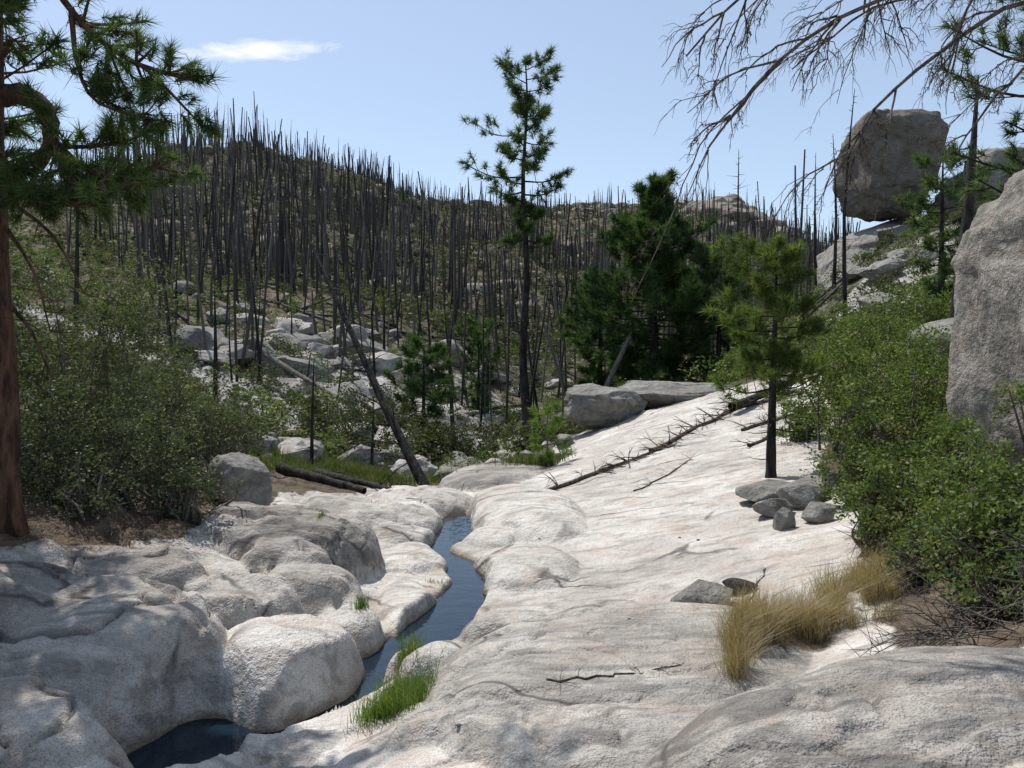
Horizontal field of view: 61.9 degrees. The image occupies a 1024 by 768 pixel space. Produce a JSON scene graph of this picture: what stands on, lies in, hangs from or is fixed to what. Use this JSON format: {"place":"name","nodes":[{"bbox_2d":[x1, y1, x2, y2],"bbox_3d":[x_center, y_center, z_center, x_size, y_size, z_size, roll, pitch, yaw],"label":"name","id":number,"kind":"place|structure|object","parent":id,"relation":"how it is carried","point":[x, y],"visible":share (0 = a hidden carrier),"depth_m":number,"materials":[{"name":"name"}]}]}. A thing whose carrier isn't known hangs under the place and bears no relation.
{"place":"outdoors","nodes":[
{"label":"outdoors","id":0,"kind":"place"},
{"bbox_2d":[127,516,485,767],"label":"stream water","id":1,"kind":"structure","parent":0,"point":[450,614],"depth_m":8.77,"materials":[{"name":"blue liquid"}]},
{"bbox_2d":[0,141,1023,767],"bbox_3d":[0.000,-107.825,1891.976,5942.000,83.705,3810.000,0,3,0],"label":"ground","id":2,"kind":"structure","parent":0,"point":[236,613],"depth_m":7.59,"materials":[{"name":"stone"}]},
{"bbox_2d":[0,0,33,43],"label":"pine tree","id":3,"kind":"object","parent":2,"relation":"on","point":[4,9],"visible":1,"depth_m":7.87,"materials":[{"name":"green plant"}]},
{"bbox_2d":[3,0,94,210],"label":"pine tree","id":4,"kind":"object","parent":2,"relation":"on","point":[14,127],"visible":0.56,"depth_m":10.06,"materials":[{"name":"green plant"}]},
{"bbox_2d":[61,142,82,369],"bbox_3d":[-16.947,-4.558,33.240,2.074,10.008,2.296,-3,4,-43],"label":"burned snag","id":5,"kind":"object","parent":2,"relation":"on","point":[76,294],"visible":0.33,"depth_m":32.76,"materials":[{"name":"grey plant"}]},
{"bbox_2d":[9,217,194,482],"bbox_3d":[-6.707,-0.876,12.129,4.364,5.163,4.270,0,3,0],"label":"oak shrub","id":6,"kind":"object","parent":2,"relation":"on","point":[101,380],"visible":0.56,"depth_m":11.90,"materials":[{"name":"green plant"}]},
{"bbox_2d":[0,491,218,553],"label":"pine litter","id":7,"kind":"object","parent":2,"relation":"on","point":[12,547],"visible":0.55,"depth_m":9.51,"materials":[{"name":"brown plant"}]},
{"bbox_2d":[0,0,231,537],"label":"pine tree","id":8,"kind":"object","parent":2,"relation":"on","point":[41,195],"visible":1,"depth_m":8.42,"materials":[{"name":"green plant"}]},
{"bbox_2d":[18,353,258,524],"bbox_3d":[-5.327,0.762,10.565,4.014,2.314,2.573,0,3,0],"label":"oak shrub","id":9,"kind":"object","parent":2,"relation":"on","point":[100,498],"visible":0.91,"depth_m":10.53,"materials":[{"name":"green plant"}]},
{"bbox_2d":[15,301,273,463],"bbox_3d":[-7.590,0.184,17.642,6.166,3.677,3.784,-3,4,-41],"label":"oak shrub","id":10,"kind":"object","parent":2,"relation":"on","point":[170,360],"visible":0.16,"depth_m":17.21,"materials":[{"name":"green plant"}]},
{"bbox_2d":[99,349,268,486],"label":"oak shrub","id":11,"kind":"object","parent":2,"relation":"on","point":[202,429],"visible":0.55,"depth_m":14.05,"materials":[{"name":"green plant"}]},
{"bbox_2d":[198,287,221,398],"bbox_3d":[-11.849,-1.035,33.854,0.788,5.605,1.036,1,3,27],"label":"burned snag","id":12,"kind":"object","parent":2,"relation":"on","point":[215,364],"visible":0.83,"depth_m":33.92,"materials":[{"name":"grey wood"}]},
{"bbox_2d":[208,452,271,505],"bbox_3d":[-4.139,1.489,13.048,0.974,0.900,0.837,0,3,0],"label":"boulder","id":13,"kind":"object","parent":2,"relation":"on","point":[237,465],"visible":0.76,"depth_m":12.79,"materials":[{"name":"stone"}]},
{"bbox_2d":[293,364,320,464],"bbox_3d":[-5.307,0.977,21.965,0.529,3.301,0.612,2,3,34],"label":"burned snag","id":14,"kind":"object","parent":2,"relation":"on","point":[311,447],"visible":0.88,"depth_m":22.06,"materials":[{"name":"black plant"}]},
{"bbox_2d":[275,462,366,493],"bbox_3d":[-3.987,1.952,17.801,2.276,0.530,0.269,1,3,27],"label":"fallen log","id":15,"kind":"object","parent":2,"relation":"on","point":[283,469],"visible":1,"depth_m":17.80,"materials":[{"name":"black wood"}]},
{"bbox_2d":[313,467,393,489],"bbox_3d":[-3.391,2.117,19.125,3.192,0.242,0.542,3,4,45],"label":"fallen log","id":16,"kind":"object","parent":2,"relation":"on","point":[347,478],"visible":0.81,"depth_m":18.97,"materials":[{"name":"black wood"}]},
{"bbox_2d":[307,237,429,485],"bbox_3d":[-3.829,-0.534,21.886,1.661,6.955,5.674,-2,4,-37],"label":"leaning dead tree","id":17,"kind":"object","parent":2,"relation":"on","point":[417,472],"visible":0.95,"depth_m":21.34,"materials":[{"name":"black wood"}]},
{"bbox_2d":[369,397,373,467],"bbox_3d":[-4.011,1.655,24.134,0.668,2.603,0.331,2,3,32],"label":"burned snag","id":18,"kind":"object","parent":2,"relation":"on","point":[372,449],"visible":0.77,"depth_m":24.08,"materials":[{"name":"black plant"}]},
{"bbox_2d":[362,404,389,426],"bbox_3d":[-5.378,1.941,37.895,0.780,2.021,5.520,-2,4,-40],"label":"fallen log","id":19,"kind":"object","parent":2,"relation":"on","point":[375,415],"visible":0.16,"depth_m":39.02,"materials":[{"name":"grey wood"}]},
{"bbox_2d":[316,512,444,612],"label":"green grass clump","id":20,"kind":"object","parent":2,"relation":"on","point":[361,603],"visible":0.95,"depth_m":9.14,"materials":[{"name":"green plant"}]},
{"bbox_2d":[153,418,619,490],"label":"green grass","id":21,"kind":"structure","parent":2,"relation":"on","point":[353,470],"depth_m":21.19,"materials":[{"name":"green plant"}]},
{"bbox_2d":[340,625,445,737],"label":"green grass clump","id":22,"kind":"object","parent":2,"relation":"on","point":[402,694],"visible":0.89,"depth_m":6.88,"materials":[{"name":"green plant"}]},
{"bbox_2d":[382,328,457,446],"bbox_3d":[-3.336,0.627,31.281,2.899,5.434,2.665,0,3,0],"label":"pine tree","id":23,"kind":"object","parent":2,"relation":"on","point":[415,385],"visible":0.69,"depth_m":30.88,"materials":[{"name":"green plant"}]},
{"bbox_2d":[281,383,586,462],"bbox_3d":[-2.445,1.531,29.307,11.295,2.965,5.131,0,3,0],"label":"oak shrub","id":24,"kind":"object","parent":2,"relation":"on","point":[432,430],"visible":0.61,"depth_m":29.15,"materials":[{"name":"green plant"}]},
{"bbox_2d":[444,307,460,432],"bbox_3d":[-2.828,0.088,38.173,0.766,7.005,1.392,1,3,21],"label":"burned snag","id":25,"kind":"object","parent":2,"relation":"on","point":[452,420],"visible":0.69,"depth_m":38.00,"materials":[{"name":"black plant"}]},
{"bbox_2d":[60,97,864,442],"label":"burned forest","id":26,"kind":"object","parent":2,"relation":"on","point":[364,215],"visible":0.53,"depth_m":90.55,"materials":[{"name":"black plant"}]},
{"bbox_2d":[451,314,502,414],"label":"pine tree","id":27,"kind":"object","parent":2,"relation":"on","point":[474,329],"visible":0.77,"depth_m":47.82,"materials":[{"name":"green plant"}]},
{"bbox_2d":[154,143,802,315],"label":"ridge boulders","id":28,"kind":"object","parent":2,"relation":"on","point":[733,205],"visible":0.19,"depth_m":254.84,"materials":[{"name":"beige stone"}]},
{"bbox_2d":[9,140,1001,468],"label":"hillside brush","id":29,"kind":"object","parent":2,"relation":"on","point":[335,446],"visible":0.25,"depth_m":59.96,"materials":[{"name":"green plant"}]},
{"bbox_2d":[437,444,576,466],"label":"shrub","id":30,"kind":"object","parent":2,"relation":"on","point":[519,451],"visible":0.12,"depth_m":23.34,"materials":[{"name":"green plant"}]},
{"bbox_2d":[330,537,699,726],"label":"pebbles","id":31,"kind":"object","parent":2,"relation":"on","point":[458,724],"visible":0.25,"depth_m":6.58,"materials":[{"name":"stone"}]},
{"bbox_2d":[455,44,574,434],"bbox_3d":[0.194,-5.952,40.300,5.817,19.297,5.344,0,3,0],"label":"pine tree","id":32,"kind":"object","parent":2,"relation":"on","point":[522,107],"visible":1,"depth_m":39.49,"materials":[{"name":"green plant"}]},
{"bbox_2d":[527,398,573,466],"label":"pine seedling","id":33,"kind":"object","parent":2,"relation":"on","point":[549,454],"visible":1,"depth_m":20.53,"materials":[{"name":"green plant"}]},
{"bbox_2d":[554,265,635,386],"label":"pine tree","id":34,"kind":"object","parent":2,"relation":"on","point":[598,374],"visible":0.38,"depth_m":41.50,"materials":[{"name":"green plant"}]},
{"bbox_2d":[564,383,647,429],"bbox_3d":[2.796,0.712,25.485,2.466,1.431,1.909,1,3,19],"label":"boulder","id":35,"kind":"object","parent":2,"relation":"on","point":[590,406],"visible":0.86,"depth_m":24.86,"materials":[{"name":"stone"}]},
{"bbox_2d":[539,439,686,489],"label":"fallen branch","id":36,"kind":"object","parent":2,"relation":"on","point":[595,472],"visible":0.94,"depth_m":17.74,"materials":[{"name":"brown wood"}]},
{"bbox_2d":[546,661,683,687],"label":"fallen branch","id":37,"kind":"object","parent":2,"relation":"on","point":[583,678],"visible":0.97,"depth_m":6.22,"materials":[{"name":"brown wood"}]},
{"bbox_2d":[604,331,631,386],"bbox_3d":[4.206,-0.109,36.542,2.352,4.306,0.308,-2,3,-29],"label":"leaning dead tree","id":38,"kind":"object","parent":2,"relation":"on","point":[608,382],"visible":0.57,"depth_m":36.59,"materials":[{"name":"grey wood"}]},
{"bbox_2d":[564,166,720,384],"bbox_3d":[6.061,-3.989,37.598,7.552,11.212,7.987,0,3,0],"label":"pine tree","id":39,"kind":"object","parent":2,"relation":"on","point":[632,235],"visible":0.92,"depth_m":37.10,"materials":[{"name":"green plant"}]},
{"bbox_2d":[633,451,693,490],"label":"fallen branch","id":40,"kind":"object","parent":2,"relation":"on","point":[674,469],"visible":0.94,"depth_m":15.97,"materials":[{"name":"wood"}]},
{"bbox_2d":[618,380,728,410],"bbox_3d":[4.923,0.419,25.975,3.366,1.021,2.314,0,3,0],"label":"boulder","id":41,"kind":"object","parent":2,"relation":"on","point":[656,394],"visible":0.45,"depth_m":25.29,"materials":[{"name":"stone"}]},
{"bbox_2d":[643,397,749,450],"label":"fallen branch","id":42,"kind":"object","parent":2,"relation":"on","point":[692,428],"visible":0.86,"depth_m":19.83,"materials":[{"name":"wood"}]},
{"bbox_2d":[670,579,732,605],"bbox_3d":[1.949,2.205,8.821,0.626,0.381,0.456,1,3,24],"label":"rock","id":43,"kind":"object","parent":2,"relation":"on","point":[696,589],"visible":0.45,"depth_m":8.70,"materials":[{"name":"stone"}]},
{"bbox_2d":[677,234,773,382],"bbox_3d":[9.127,-3.048,37.077,4.385,7.068,4.215,0,3,0],"label":"pine tree","id":44,"kind":"object","parent":2,"relation":"on","point":[707,260],"visible":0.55,"depth_m":36.33,"materials":[{"name":"green plant"}]},
{"bbox_2d":[719,152,759,325],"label":"burned snag","id":45,"kind":"object","parent":2,"relation":"on","point":[738,229],"visible":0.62,"depth_m":47.54,"materials":[{"name":"grey plant"}]},
{"bbox_2d":[722,578,757,595],"bbox_3d":[2.444,2.179,9.116,0.375,0.219,0.225,0,3,0],"label":"rock","id":46,"kind":"object","parent":2,"relation":"on","point":[726,582],"visible":0.53,"depth_m":9.05,"materials":[{"name":"grey stone"}]},
{"bbox_2d":[729,565,765,605],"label":"fallen branch","id":47,"kind":"object","parent":2,"relation":"on","point":[757,582],"visible":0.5,"depth_m":9.31,"materials":[{"name":"wood"}]},
{"bbox_2d":[721,387,786,407],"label":"fallen branch","id":48,"kind":"object","parent":2,"relation":"on","point":[762,401],"visible":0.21,"depth_m":21.13,"materials":[{"name":"brown wood"}]},
{"bbox_2d":[730,422,794,446],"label":"fallen branch","id":49,"kind":"object","parent":2,"relation":"on","point":[756,442],"visible":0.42,"depth_m":17.39,"materials":[{"name":"brown wood"}]},
{"bbox_2d":[728,379,801,412],"bbox_3d":[6.504,0.195,21.446,3.091,0.907,0.586,-2,4,-40],"label":"fallen log","id":50,"kind":"object","parent":2,"relation":"on","point":[751,399],"visible":0.57,"depth_m":20.75,"materials":[{"name":"grey wood"}]},
{"bbox_2d":[727,403,804,430],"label":"fallen branch","id":51,"kind":"object","parent":2,"relation":"on","point":[763,423],"visible":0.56,"depth_m":18.83,"materials":[{"name":"brown wood"}]},
{"bbox_2d":[699,228,850,477],"bbox_3d":[4.469,-0.470,14.527,2.475,4.433,2.434,1,3,20],"label":"pine tree","id":52,"kind":"object","parent":2,"relation":"on","point":[778,302],"visible":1,"depth_m":14.26,"materials":[{"name":"green plant"}]},
{"bbox_2d":[735,475,835,530],"bbox_3d":[4.014,1.640,12.284,1.249,0.549,2.242,0,3,0],"label":"rock pile","id":53,"kind":"object","parent":2,"relation":"on","point":[778,500],"visible":0.96,"depth_m":12.16,"materials":[{"name":"stone"}]},
{"bbox_2d":[808,154,822,287],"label":"burned snag","id":54,"kind":"object","parent":2,"relation":"on","point":[815,257],"visible":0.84,"depth_m":61.45,"materials":[{"name":"black plant"}]},
{"bbox_2d":[620,0,1023,303],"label":"dead tree","id":55,"kind":"object","parent":2,"relation":"on","point":[954,42],"visible":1,"depth_m":5.84,"materials":[{"name":"grey wood"}]},
{"bbox_2d":[708,276,951,383],"bbox_3d":[11.980,-1.785,28.497,10.761,3.913,8.615,0,3,0],"label":"oak shrub","id":56,"kind":"object","parent":2,"relation":"on","point":[917,292],"visible":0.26,"depth_m":26.44,"materials":[{"name":"green plant"}]},
{"bbox_2d":[831,88,858,331],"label":"burned snag","id":57,"kind":"object","parent":2,"relation":"on","point":[844,279],"visible":0.83,"depth_m":41.63,"materials":[{"name":"black plant"}]},
{"bbox_2d":[776,309,951,453],"bbox_3d":[7.129,-0.162,17.109,3.920,2.781,6.360,1,3,12],"label":"oak shrub","id":58,"kind":"object","parent":2,"relation":"on","point":[803,419],"visible":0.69,"depth_m":15.72,"materials":[{"name":"green plant"}]},
{"bbox_2d":[799,332,960,508],"bbox_3d":[5.732,0.606,11.869,2.494,2.663,2.863,-3,4,-42],"label":"oak shrub","id":59,"kind":"object","parent":2,"relation":"on","point":[912,420],"visible":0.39,"depth_m":12.17,"materials":[{"name":"green plant"}]},
{"bbox_2d":[815,147,1023,292],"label":"granite outcrop","id":60,"kind":"object","parent":2,"relation":"on","point":[861,240],"visible":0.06,"depth_m":58.26,"materials":[{"name":"grey stone"}]},
{"bbox_2d":[830,139,850,295],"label":"burned snag","id":61,"kind":"object","parent":60,"relation":"on","point":[835,254],"visible":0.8,"depth_m":51.56,"materials":[{"name":"black wood"}]},
{"bbox_2d":[832,109,948,221],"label":"balanced boulder","id":62,"kind":"object","parent":60,"relation":"on","point":[906,132],"visible":0.72,"depth_m":56.83,"materials":[{"name":"stone"}]},
{"bbox_2d":[820,403,1021,588],"bbox_3d":[4.456,1.153,8.874,2.099,1.813,3.684,1,3,13],"label":"manzanita shrub","id":63,"kind":"object","parent":2,"relation":"on","point":[878,524],"visible":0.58,"depth_m":9.23,"materials":[{"name":"green plant"}]},
{"bbox_2d":[905,318,953,369],"bbox_3d":[10.837,-0.800,20.935,2.583,1.715,2.140,0,3,0],"label":"boulder","id":64,"kind":"object","parent":2,"relation":"on","point":[948,322],"visible":0.05,"depth_m":20.64,"materials":[{"name":"stone"}]},
{"bbox_2d":[843,514,1023,656],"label":"dead shrub","id":65,"kind":"object","parent":2,"relation":"on","point":[925,632],"visible":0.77,"depth_m":5.88,"materials":[{"name":"brown wood"}]},
{"bbox_2d":[885,137,995,318],"bbox_3d":[13.595,-4.722,26.817,2.826,6.033,2.686,-3,4,-42],"label":"pine tree","id":66,"kind":"object","parent":2,"relation":"on","point":[944,268],"visible":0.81,"depth_m":26.69,"materials":[{"name":"green plant"}]},
{"bbox_2d":[908,376,1023,628],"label":"manzanita shrub","id":67,"kind":"object","parent":2,"relation":"on","point":[1006,504],"visible":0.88,"depth_m":6.71,"materials":[{"name":"green plant"}]},
{"bbox_2d":[949,75,987,317],"bbox_3d":[12.924,-4.754,23.971,1.530,7.622,0.835,-2,4,-37],"label":"burned snag","id":68,"kind":"object","parent":2,"relation":"on","point":[967,213],"visible":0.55,"depth_m":23.67,"materials":[{"name":"black plant"}]},
{"bbox_2d":[929,0,1023,202],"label":"pine tree","id":69,"kind":"object","parent":2,"relation":"on","point":[967,54],"visible":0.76,"depth_m":13.57,"materials":[{"name":"green plant"}]},
{"bbox_2d":[945,169,1023,486],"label":"cliff rock","id":70,"kind":"object","parent":2,"relation":"on","point":[987,334],"visible":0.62,"depth_m":10.30,"materials":[{"name":"stone"}]},
{"bbox_2d":[3,0,1023,244],"label":"sky","id":71,"kind":"structure","parent":0,"point":[397,79],"materials":[{"name":"blue"}]},
{"bbox_2d":[167,193,991,480],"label":"boulder field","id":72,"kind":"structure","parent":0,"point":[304,334],"depth_m":46.12,"materials":[{"name":"stone"}]},
{"bbox_2d":[263,352,346,403],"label":"fallen log","id":73,"kind":"object","parent":72,"relation":"on","point":[276,361],"visible":0.65,"depth_m":43.43,"materials":[{"name":"grey wood"}]},
{"bbox_2d":[680,536,929,685],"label":"dry grass","id":74,"kind":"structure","parent":0,"point":[758,623],"depth_m":6.96,"materials":[{"name":"beige plant"}]}
]}

